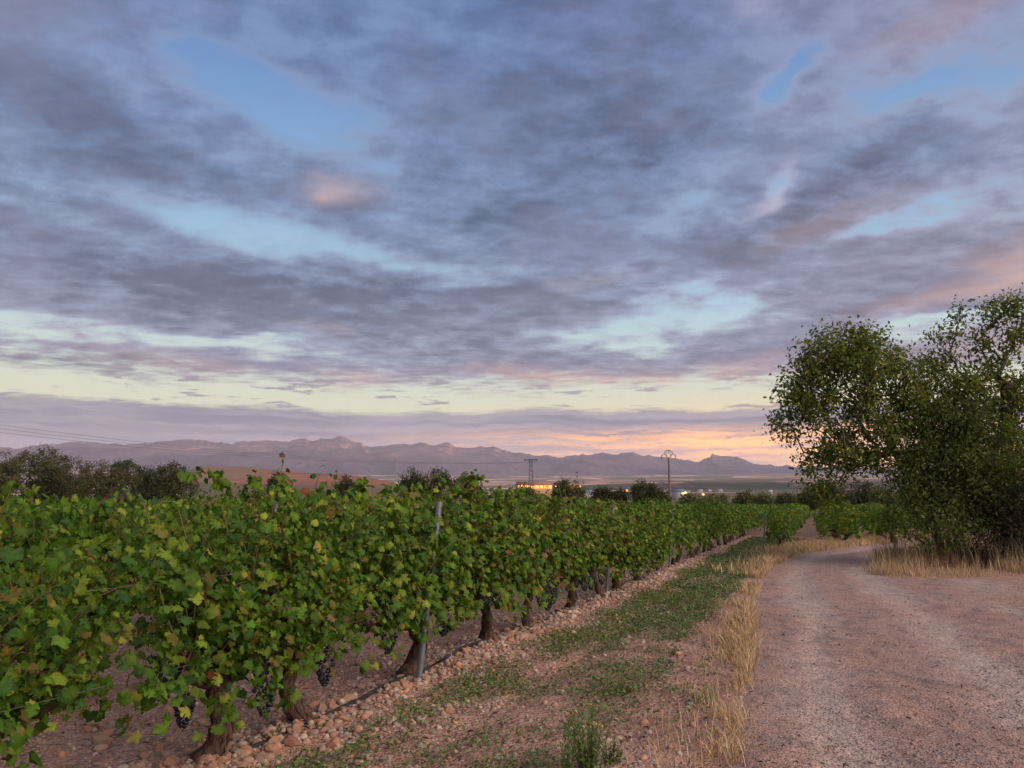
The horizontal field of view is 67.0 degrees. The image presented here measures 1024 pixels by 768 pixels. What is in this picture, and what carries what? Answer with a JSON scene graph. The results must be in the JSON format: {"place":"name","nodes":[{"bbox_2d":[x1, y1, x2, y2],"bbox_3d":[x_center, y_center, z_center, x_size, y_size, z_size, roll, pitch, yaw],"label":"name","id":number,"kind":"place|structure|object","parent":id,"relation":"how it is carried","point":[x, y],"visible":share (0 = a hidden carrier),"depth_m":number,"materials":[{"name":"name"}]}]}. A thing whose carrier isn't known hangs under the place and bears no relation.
{"place":"outdoors","nodes":[
{"label":"outdoors","id":0,"kind":"place"},
{"bbox_2d":[159,466,400,500],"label":"hill","id":1,"kind":"structure","parent":0,"point":[233,475],"depth_m":367.49,"materials":[{"name":"red soil"}]},
{"bbox_2d":[35,540,735,760],"bbox_3d":[-0.324,4.795,20.453,9.428,0.182,34.298,-3,-10,21],"label":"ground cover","id":2,"kind":"object","parent":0,"point":[307,733],"visible":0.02,"depth_m":7.50,"materials":[{"name":"green plant"}]},
{"bbox_2d":[0,436,924,475],"bbox_3d":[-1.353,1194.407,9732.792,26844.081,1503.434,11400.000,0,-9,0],"label":"mountains","id":3,"kind":"structure","parent":0,"point":[451,459],"depth_m":10664.29,"materials":[{"name":"stone"}]},
{"bbox_2d":[0,471,1023,767],"bbox_3d":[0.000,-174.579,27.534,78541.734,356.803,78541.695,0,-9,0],"label":"ground","id":4,"kind":"structure","parent":0,"point":[46,747],"depth_m":6.60,"materials":[{"name":"soil"}]},
{"bbox_2d":[0,448,27,499],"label":"broadleaf tree","id":5,"kind":"object","parent":4,"relation":"on","point":[6,470],"visible":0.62,"depth_m":61.35,"materials":[{"name":"green plant"}]},
{"bbox_2d":[0,505,51,584],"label":"grapevine","id":6,"kind":"object","parent":4,"relation":"on","point":[14,511],"visible":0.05,"depth_m":10.44,"materials":[{"name":"green plant"}]},
{"bbox_2d":[0,473,55,662],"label":"grapevine","id":7,"kind":"object","parent":4,"relation":"on","point":[8,488],"visible":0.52,"depth_m":5.60,"materials":[{"name":"green plant"}]},
{"bbox_2d":[9,442,74,502],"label":"broadleaf tree","id":8,"kind":"object","parent":4,"relation":"on","point":[37,467],"visible":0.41,"depth_m":64.91,"materials":[{"name":"green plant"}]},
{"bbox_2d":[29,470,88,503],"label":"shrub","id":9,"kind":"object","parent":4,"relation":"on","point":[56,485],"visible":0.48,"depth_m":45.04,"materials":[{"name":"green plant"}]},
{"bbox_2d":[38,454,98,502],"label":"broadleaf tree","id":10,"kind":"object","parent":4,"relation":"on","point":[66,476],"visible":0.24,"depth_m":63.43,"materials":[{"name":"green plant"}]},
{"bbox_2d":[0,487,180,705],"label":"grapevine","id":11,"kind":"object","parent":4,"relation":"on","point":[73,516],"visible":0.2,"depth_m":6.31,"materials":[{"name":"green plant"}]},
{"bbox_2d":[4,492,176,620],"bbox_3d":[-4.820,2.188,9.050,1.778,1.848,1.678,-3,-10,21],"label":"grapevine","id":12,"kind":"object","parent":4,"relation":"on","point":[131,579],"visible":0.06,"depth_m":9.10,"materials":[{"name":"green plant"}]},
{"bbox_2d":[90,734,111,743],"bbox_3d":[-2.829,2.457,5.320,0.145,0.081,0.068,4,-10,-23],"label":"stone","id":13,"kind":"object","parent":4,"relation":"on","point":[101,738],"visible":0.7,"depth_m":5.30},
{"bbox_2d":[0,524,203,767],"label":"grapevine","id":14,"kind":"object","parent":4,"relation":"on","point":[29,680],"visible":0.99,"depth_m":3.73,"materials":[{"name":"green plant"}]},
{"bbox_2d":[63,459,142,502],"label":"broadleaf tree","id":15,"kind":"object","parent":4,"relation":"on","point":[101,480],"visible":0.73,"depth_m":59.39,"materials":[{"name":"green plant"}]},
{"bbox_2d":[107,458,154,502],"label":"broadleaf tree","id":16,"kind":"object","parent":4,"relation":"on","point":[128,463],"visible":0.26,"depth_m":73.04,"materials":[{"name":"green plant"}]},
{"bbox_2d":[126,460,202,503],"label":"broadleaf tree","id":17,"kind":"object","parent":4,"relation":"on","point":[159,487],"visible":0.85,"depth_m":68.66,"materials":[{"name":"green plant"}]},
{"bbox_2d":[162,755,176,766],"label":"stone","id":18,"kind":"object","parent":4,"relation":"on","point":[168,760],"visible":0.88,"depth_m":4.67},
{"bbox_2d":[128,501,212,603],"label":"grapevine","id":19,"kind":"object","parent":4,"relation":"on","point":[158,508],"visible":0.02,"depth_m":12.78,"materials":[{"name":"green plant"}]},
{"bbox_2d":[31,487,341,760],"bbox_3d":[-1.862,1.513,4.840,1.336,1.720,1.713,-3,-10,21],"label":"grapevine","id":20,"kind":"object","parent":4,"relation":"on","point":[226,622],"visible":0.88,"depth_m":4.76,"materials":[{"name":"green plant"}]},
{"bbox_2d":[128,488,247,603],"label":"grapevine","id":21,"kind":"object","parent":4,"relation":"on","point":[178,503],"visible":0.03,"depth_m":10.47,"materials":[{"name":"green plant"}]},
{"bbox_2d":[112,466,295,668],"bbox_3d":[-3.134,1.896,7.952,1.689,2.083,1.682,-3,-10,21],"label":"grapevine","id":22,"kind":"object","parent":4,"relation":"on","point":[220,483],"visible":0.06,"depth_m":7.93,"materials":[{"name":"green plant"}]},
{"bbox_2d":[192,485,272,538],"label":"grapevine","id":23,"kind":"object","parent":4,"relation":"on","point":[221,495],"visible":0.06,"depth_m":14.32,"materials":[{"name":"green plant"}]},
{"bbox_2d":[264,743,282,753],"bbox_3d":[-1.548,2.367,5.004,0.129,0.077,0.085,17,-26,5],"label":"stone","id":24,"kind":"object","parent":4,"relation":"on","point":[271,746],"visible":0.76,"depth_m":4.99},
{"bbox_2d":[264,468,295,502],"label":"shrub","id":25,"kind":"object","parent":4,"relation":"on","point":[271,481],"visible":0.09,"depth_m":79.16,"materials":[{"name":"green plant"}]},
{"bbox_2d":[155,452,421,720],"bbox_3d":[-1.478,1.550,5.909,1.746,1.997,1.699,-3,-10,21],"label":"grapevine","id":26,"kind":"object","parent":4,"relation":"on","point":[341,521],"visible":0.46,"depth_m":5.68,"materials":[{"name":"green plant"}]},
{"bbox_2d":[219,495,358,601],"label":"grapevine","id":27,"kind":"object","parent":4,"relation":"on","point":[337,538],"visible":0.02,"depth_m":9.47,"materials":[{"name":"green plant"}]},
{"bbox_2d":[283,735,300,747],"bbox_3d":[-1.470,2.396,5.157,0.113,0.079,0.105,32,-13,13],"label":"stone","id":28,"kind":"object","parent":4,"relation":"on","point":[290,741],"visible":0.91,"depth_m":5.12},
{"bbox_2d":[330,473,356,498],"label":"shrub","id":29,"kind":"object","parent":4,"relation":"on","point":[342,485],"visible":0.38,"depth_m":82.82,"materials":[{"name":"green plant"}]},
{"bbox_2d":[291,493,411,626],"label":"grapevine","id":30,"kind":"object","parent":4,"relation":"on","point":[371,588],"visible":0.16,"depth_m":10.34,"materials":[{"name":"green plant"}]},
{"bbox_2d":[0,542,784,767],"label":"gravel","id":31,"kind":"structure","parent":4,"relation":"on","point":[574,612],"depth_m":6.66,"materials":[{"name":"gravel"}]},
{"bbox_2d":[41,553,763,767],"bbox_3d":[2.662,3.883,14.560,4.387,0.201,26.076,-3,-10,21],"label":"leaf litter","id":32,"kind":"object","parent":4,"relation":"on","point":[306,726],"visible":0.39,"depth_m":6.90,"materials":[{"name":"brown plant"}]},
{"bbox_2d":[395,466,428,501],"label":"broadleaf tree","id":33,"kind":"object","parent":4,"relation":"on","point":[414,479],"visible":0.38,"depth_m":83.00,"materials":[{"name":"green plant"}]},
{"bbox_2d":[375,492,452,594],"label":"grapevine","id":34,"kind":"object","parent":4,"relation":"on","point":[433,506],"depth_m":11.93,"materials":[{"name":"green plant"}]},
{"bbox_2d":[329,469,500,676],"bbox_3d":[-1.009,1.812,7.397,1.673,1.980,1.705,-3,-10,21],"label":"grapevine","id":35,"kind":"object","parent":4,"relation":"on","point":[442,580],"visible":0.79,"depth_m":7.14,"materials":[{"name":"green plant"}]},
{"bbox_2d":[416,502,442,677],"bbox_3d":[-0.781,2.045,7.118,0.258,1.900,0.072,-1,-9,5],"label":"vine post","id":36,"kind":"object","parent":4,"relation":"on","point":[422,647],"visible":0.39,"depth_m":7.09,"materials":[{"name":"metal"}]},
{"bbox_2d":[422,466,454,503],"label":"broadleaf tree","id":37,"kind":"object","parent":4,"relation":"on","point":[435,481],"visible":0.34,"depth_m":86.73,"materials":[{"name":"green plant"}]},
{"bbox_2d":[447,468,488,503],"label":"shrub","id":38,"kind":"object","parent":4,"relation":"on","point":[464,487],"visible":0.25,"depth_m":88.91,"materials":[{"name":"green plant"}]},
{"bbox_2d":[217,540,733,757],"bbox_3d":[2.872,4.184,16.734,0.180,0.153,39.002,-3,-10,21],"label":"irrigation pipe","id":39,"kind":"object","parent":4,"relation":"on","point":[361,698],"visible":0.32,"depth_m":6.59,"materials":[{"name":"plastic"}]},
{"bbox_2d":[424,469,547,638],"bbox_3d":[-0.226,2.002,8.988,1.475,2.005,1.823,-3,-10,21],"label":"grapevine","id":40,"kind":"object","parent":4,"relation":"on","point":[497,543],"visible":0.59,"depth_m":8.75,"materials":[{"name":"green plant"}]},
{"bbox_2d":[19,502,1017,531],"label":"vineyard","id":41,"kind":"object","parent":4,"relation":"on","point":[759,518],"visible":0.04,"depth_m":46.94,"materials":[{"name":"green plant"}]},
{"bbox_2d":[237,536,804,767],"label":"ground cover","id":42,"kind":"object","parent":4,"relation":"on","point":[694,593],"visible":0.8,"depth_m":7.53,"materials":[{"name":"green plant"}]},
{"bbox_2d":[501,485,540,503],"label":"shrub","id":43,"kind":"object","parent":4,"relation":"on","point":[530,492],"visible":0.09,"depth_m":90.39,"materials":[{"name":"green plant"}]},
{"bbox_2d":[457,474,592,626],"bbox_3d":[0.147,2.222,10.316,1.715,2.034,1.721,-3,-10,21],"label":"grapevine","id":44,"kind":"object","parent":4,"relation":"on","point":[548,597],"visible":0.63,"depth_m":10.09,"materials":[{"name":"green plant"}]},
{"bbox_2d":[524,459,537,489],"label":"lattice pylon","id":45,"kind":"object","parent":4,"relation":"on","point":[529,460],"visible":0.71,"depth_m":357.75,"materials":[{"name":"metal"}]},
{"bbox_2d":[5,425,519,462],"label":"power line","id":46,"kind":"object","parent":45,"relation":"attached to","point":[237,451],"visible":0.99,"depth_m":271.69,"materials":[{"name":"metal"}]},
{"bbox_2d":[0,432,533,463],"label":"power line","id":47,"kind":"object","parent":45,"relation":"attached to","point":[238,455],"visible":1,"depth_m":269.85,"materials":[{"name":"metal"}]},
{"bbox_2d":[516,482,552,496],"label":"warehouse","id":48,"kind":"structure","parent":4,"relation":"on","point":[541,488],"depth_m":547.46,"materials":[{"name":"brown"}]},
{"bbox_2d":[549,476,574,503],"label":"broadleaf tree","id":49,"kind":"object","parent":4,"relation":"on","point":[562,485],"visible":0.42,"depth_m":94.56,"materials":[{"name":"green plant"}]},
{"bbox_2d":[520,481,614,607],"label":"grapevine","id":50,"kind":"object","parent":4,"relation":"on","point":[582,562],"visible":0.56,"depth_m":11.66,"materials":[{"name":"green plant"}]},
{"bbox_2d":[558,716,577,767],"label":"weed plant","id":51,"kind":"object","parent":4,"relation":"on","point":[568,753],"visible":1,"depth_m":4.62,"materials":[{"name":"green plant"}]},
{"bbox_2d":[565,482,588,503],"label":"shrub","id":52,"kind":"object","parent":4,"relation":"on","point":[575,493],"visible":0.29,"depth_m":92.71,"materials":[{"name":"green plant"}]},
{"bbox_2d":[566,700,611,767],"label":"weed plant","id":53,"kind":"object","parent":4,"relation":"on","point":[590,755],"visible":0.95,"depth_m":4.71,"materials":[{"name":"green plant"}]},
{"bbox_2d":[587,484,612,503],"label":"shrub","id":54,"kind":"object","parent":4,"relation":"on","point":[600,493],"visible":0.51,"depth_m":96.34,"materials":[{"name":"green plant"}]},
{"bbox_2d":[565,472,637,597],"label":"grapevine","id":55,"kind":"object","parent":4,"relation":"on","point":[617,543],"visible":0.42,"depth_m":13.37,"materials":[{"name":"green plant"}]},
{"bbox_2d":[599,736,623,765],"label":"weed plant","id":56,"kind":"object","parent":4,"relation":"on","point":[611,755],"visible":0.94,"depth_m":4.79,"materials":[{"name":"green plant"}]},
{"bbox_2d":[606,486,629,503],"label":"shrub","id":57,"kind":"object","parent":4,"relation":"on","point":[622,494],"visible":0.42,"depth_m":95.48,"materials":[{"name":"green plant"}]},
{"bbox_2d":[586,501,656,589],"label":"grapevine","id":58,"kind":"object","parent":4,"relation":"on","point":[637,557],"visible":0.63,"depth_m":14.38,"materials":[{"name":"green plant"}]},
{"bbox_2d":[610,494,673,580],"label":"grapevine","id":59,"kind":"object","parent":4,"relation":"on","point":[659,538],"visible":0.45,"depth_m":15.90,"materials":[{"name":"green plant"}]},
{"bbox_2d":[628,478,667,504],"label":"broadleaf tree","id":60,"kind":"object","parent":4,"relation":"on","point":[636,489],"visible":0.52,"depth_m":92.53,"materials":[{"name":"green plant"}]},
{"bbox_2d":[634,498,676,573],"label":"grapevine","id":61,"kind":"object","parent":4,"relation":"on","point":[669,523],"visible":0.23,"depth_m":17.72,"materials":[{"name":"green plant"}]},
{"bbox_2d":[650,485,673,502],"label":"shrub","id":62,"kind":"object","parent":4,"relation":"on","point":[662,495],"visible":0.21,"depth_m":90.84,"materials":[{"name":"green plant"}]},
{"bbox_2d":[641,497,689,570],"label":"grapevine","id":63,"kind":"object","parent":4,"relation":"on","point":[677,542],"visible":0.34,"depth_m":18.71,"materials":[{"name":"green plant"}]},
{"bbox_2d":[655,502,693,564],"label":"grapevine","id":64,"kind":"object","parent":4,"relation":"on","point":[684,535],"visible":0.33,"depth_m":20.12,"materials":[{"name":"green plant"}]},
{"bbox_2d":[667,489,687,499],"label":"warehouse","id":65,"kind":"structure","parent":4,"relation":"on","point":[674,492],"depth_m":468.94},
{"bbox_2d":[668,505,705,562],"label":"grapevine","id":66,"kind":"object","parent":4,"relation":"on","point":[677,559],"visible":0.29,"depth_m":21.42,"materials":[{"name":"green plant"}]},
{"bbox_2d":[677,488,707,504],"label":"shrub","id":67,"kind":"object","parent":4,"relation":"on","point":[686,498],"visible":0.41,"depth_m":110.36,"materials":[{"name":"green plant"}]},
{"bbox_2d":[674,502,718,557],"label":"grapevine","id":68,"kind":"object","parent":4,"relation":"on","point":[702,536],"visible":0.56,"depth_m":23.03,"materials":[{"name":"green plant"}]},
{"bbox_2d":[679,504,719,552],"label":"grapevine","id":69,"kind":"object","parent":4,"relation":"on","point":[709,511],"visible":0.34,"depth_m":25.64,"materials":[{"name":"green plant"}]},
{"bbox_2d":[682,505,718,554],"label":"grapevine","id":70,"kind":"object","parent":4,"relation":"on","point":[695,551],"visible":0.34,"depth_m":24.26,"materials":[{"name":"green plant"}]},
{"bbox_2d":[687,499,727,550],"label":"grapevine","id":71,"kind":"object","parent":4,"relation":"on","point":[718,524],"visible":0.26,"depth_m":27.28,"materials":[{"name":"green plant"}]},
{"bbox_2d":[689,485,727,547],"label":"grapevine","id":72,"kind":"object","parent":4,"relation":"on","point":[714,502],"visible":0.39,"depth_m":28.67,"materials":[{"name":"green plant"}]},
{"bbox_2d":[581,546,836,767],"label":"dry grass","id":73,"kind":"structure","parent":4,"relation":"on","point":[740,638],"depth_m":7.54,"materials":[{"name":"plant"}]},
{"bbox_2d":[700,491,731,504],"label":"shrub","id":74,"kind":"object","parent":4,"relation":"on","point":[723,498],"visible":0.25,"depth_m":114.56,"materials":[{"name":"green plant"}]},
{"bbox_2d":[704,499,735,545],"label":"grapevine","id":75,"kind":"object","parent":4,"relation":"on","point":[727,530],"visible":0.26,"depth_m":29.74,"materials":[{"name":"green plant"}]},
{"bbox_2d":[712,505,740,544],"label":"grapevine","id":76,"kind":"object","parent":4,"relation":"on","point":[731,533],"visible":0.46,"depth_m":31.00,"materials":[{"name":"green plant"}]},
{"bbox_2d":[717,504,739,542],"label":"grapevine","id":77,"kind":"object","parent":4,"relation":"on","point":[732,507],"visible":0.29,"depth_m":32.63,"materials":[{"name":"green plant"}]},
{"bbox_2d":[720,502,744,541],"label":"grapevine","id":78,"kind":"object","parent":4,"relation":"on","point":[740,528],"visible":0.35,"depth_m":33.96,"materials":[{"name":"green plant"}]},
{"bbox_2d":[729,488,758,504],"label":"shrub","id":79,"kind":"object","parent":4,"relation":"on","point":[741,498],"visible":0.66,"depth_m":118.12,"materials":[{"name":"green plant"}]},
{"bbox_2d":[746,491,777,504],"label":"shrub","id":80,"kind":"object","parent":4,"relation":"on","point":[763,498],"visible":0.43,"depth_m":110.16,"materials":[{"name":"green plant"}]},
{"bbox_2d":[755,509,798,546],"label":"grapevine","id":81,"kind":"object","parent":4,"relation":"on","point":[783,533],"visible":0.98,"depth_m":28.74,"materials":[{"name":"green plant"}]},
{"bbox_2d":[760,505,803,545],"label":"grapevine","id":82,"kind":"object","parent":4,"relation":"on","point":[791,519],"visible":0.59,"depth_m":30.40,"materials":[{"name":"green plant"}]},
{"bbox_2d":[770,503,798,540],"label":"grapevine","id":83,"kind":"object","parent":4,"relation":"on","point":[790,535],"visible":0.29,"depth_m":31.64,"materials":[{"name":"green plant"}]},
{"bbox_2d":[770,490,801,505],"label":"shrub","id":84,"kind":"object","parent":4,"relation":"on","point":[785,497],"visible":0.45,"depth_m":114.32,"materials":[{"name":"green plant"}]},
{"bbox_2d":[793,485,821,516],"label":"shrub","id":85,"kind":"object","parent":4,"relation":"on","point":[811,506],"visible":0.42,"depth_m":118.22,"materials":[{"name":"green plant"}]},
{"bbox_2d":[808,477,837,507],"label":"shrub","id":86,"kind":"object","parent":4,"relation":"on","point":[827,498],"visible":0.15,"depth_m":110.46,"materials":[{"name":"green plant"}]},
{"bbox_2d":[702,531,964,577],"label":"dry grass","id":87,"kind":"structure","parent":4,"relation":"on","point":[814,544],"depth_m":28.15,"materials":[{"name":"plant"}]},
{"bbox_2d":[810,500,863,540],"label":"grapevine","id":88,"kind":"object","parent":4,"relation":"on","point":[844,503],"visible":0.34,"depth_m":34.97,"materials":[{"name":"green plant"}]},
{"bbox_2d":[805,507,870,539],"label":"grapevine","id":89,"kind":"object","parent":4,"relation":"on","point":[830,530],"visible":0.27,"depth_m":36.20,"materials":[{"name":"green plant"}]},
{"bbox_2d":[830,486,857,505],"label":"shrub","id":90,"kind":"object","parent":4,"relation":"on","point":[851,500],"visible":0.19,"depth_m":113.83,"materials":[{"name":"green plant"}]},
{"bbox_2d":[813,498,876,541],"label":"grapevine","id":91,"kind":"object","parent":4,"relation":"on","point":[852,529],"visible":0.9,"depth_m":31.80,"materials":[{"name":"green plant"}]},
{"bbox_2d":[815,497,876,539],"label":"grapevine","id":92,"kind":"object","parent":4,"relation":"on","point":[823,531],"visible":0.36,"depth_m":33.09,"materials":[{"name":"green plant"}]},
{"bbox_2d":[753,314,949,553],"bbox_3d":[9.936,1.514,22.644,5.186,7.399,3.733,4,-10,-22],"label":"broadleaf tree","id":93,"kind":"object","parent":4,"relation":"on","point":[844,357],"visible":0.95,"depth_m":22.29,"materials":[{"name":"green plant"}]},
{"bbox_2d":[845,478,876,504],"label":"shrub","id":94,"kind":"object","parent":4,"relation":"on","point":[862,496],"visible":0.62,"depth_m":118.03,"materials":[{"name":"green plant"}]},
{"bbox_2d":[855,507,901,539],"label":"grapevine","id":95,"kind":"object","parent":4,"relation":"on","point":[869,520],"visible":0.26,"depth_m":36.65,"materials":[{"name":"green plant"}]},
{"bbox_2d":[858,502,913,541],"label":"grapevine","id":96,"kind":"object","parent":4,"relation":"on","point":[883,517],"visible":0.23,"depth_m":34.97,"materials":[{"name":"green plant"}]},
{"bbox_2d":[867,481,904,504],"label":"shrub","id":97,"kind":"object","parent":4,"relation":"on","point":[879,491],"visible":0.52,"depth_m":110.67,"materials":[{"name":"green plant"}]},
{"bbox_2d":[861,504,916,542],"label":"grapevine","id":98,"kind":"object","parent":4,"relation":"on","point":[878,509],"visible":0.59,"depth_m":33.64,"materials":[{"name":"green plant"}]},
{"bbox_2d":[857,527,1023,578],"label":"tall dry grass","id":99,"kind":"structure","parent":4,"relation":"on","point":[883,559],"depth_m":19.78,"materials":[{"name":"plant"}]},
{"bbox_2d":[864,376,1023,564],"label":"thicket","id":100,"kind":"object","parent":4,"relation":"on","point":[935,452],"visible":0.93,"depth_m":21.06,"materials":[{"name":"green plant"}]},
{"bbox_2d":[897,514,1020,566],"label":"dead twigs","id":101,"kind":"object","parent":4,"relation":"on","point":[973,555],"visible":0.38,"depth_m":20.74,"materials":[{"name":"brown plant"}]},
{"bbox_2d":[897,282,1023,558],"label":"broadleaf tree","id":102,"kind":"object","parent":4,"relation":"on","point":[1012,397],"visible":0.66,"depth_m":22.69,"materials":[{"name":"green plant"}]},
{"bbox_2d":[946,450,1023,567],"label":"thicket","id":103,"kind":"object","parent":4,"relation":"on","point":[1012,521],"visible":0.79,"depth_m":20.39,"materials":[{"name":"green plant"}]},
{"bbox_2d":[0,0,1023,467],"label":"sky","id":104,"kind":"structure","parent":0,"point":[555,228],"materials":[{"name":"blue"}]},
{"bbox_2d":[732,540,1023,767],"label":"road","id":105,"kind":"structure","parent":0,"point":[809,695],"depth_m":7.75,"materials":[{"name":"gravel"}]},
{"bbox_2d":[738,560,1023,767],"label":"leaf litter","id":106,"kind":"object","parent":105,"relation":"on","point":[904,697],"visible":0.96,"depth_m":5.96,"materials":[{"name":"brown plant"}]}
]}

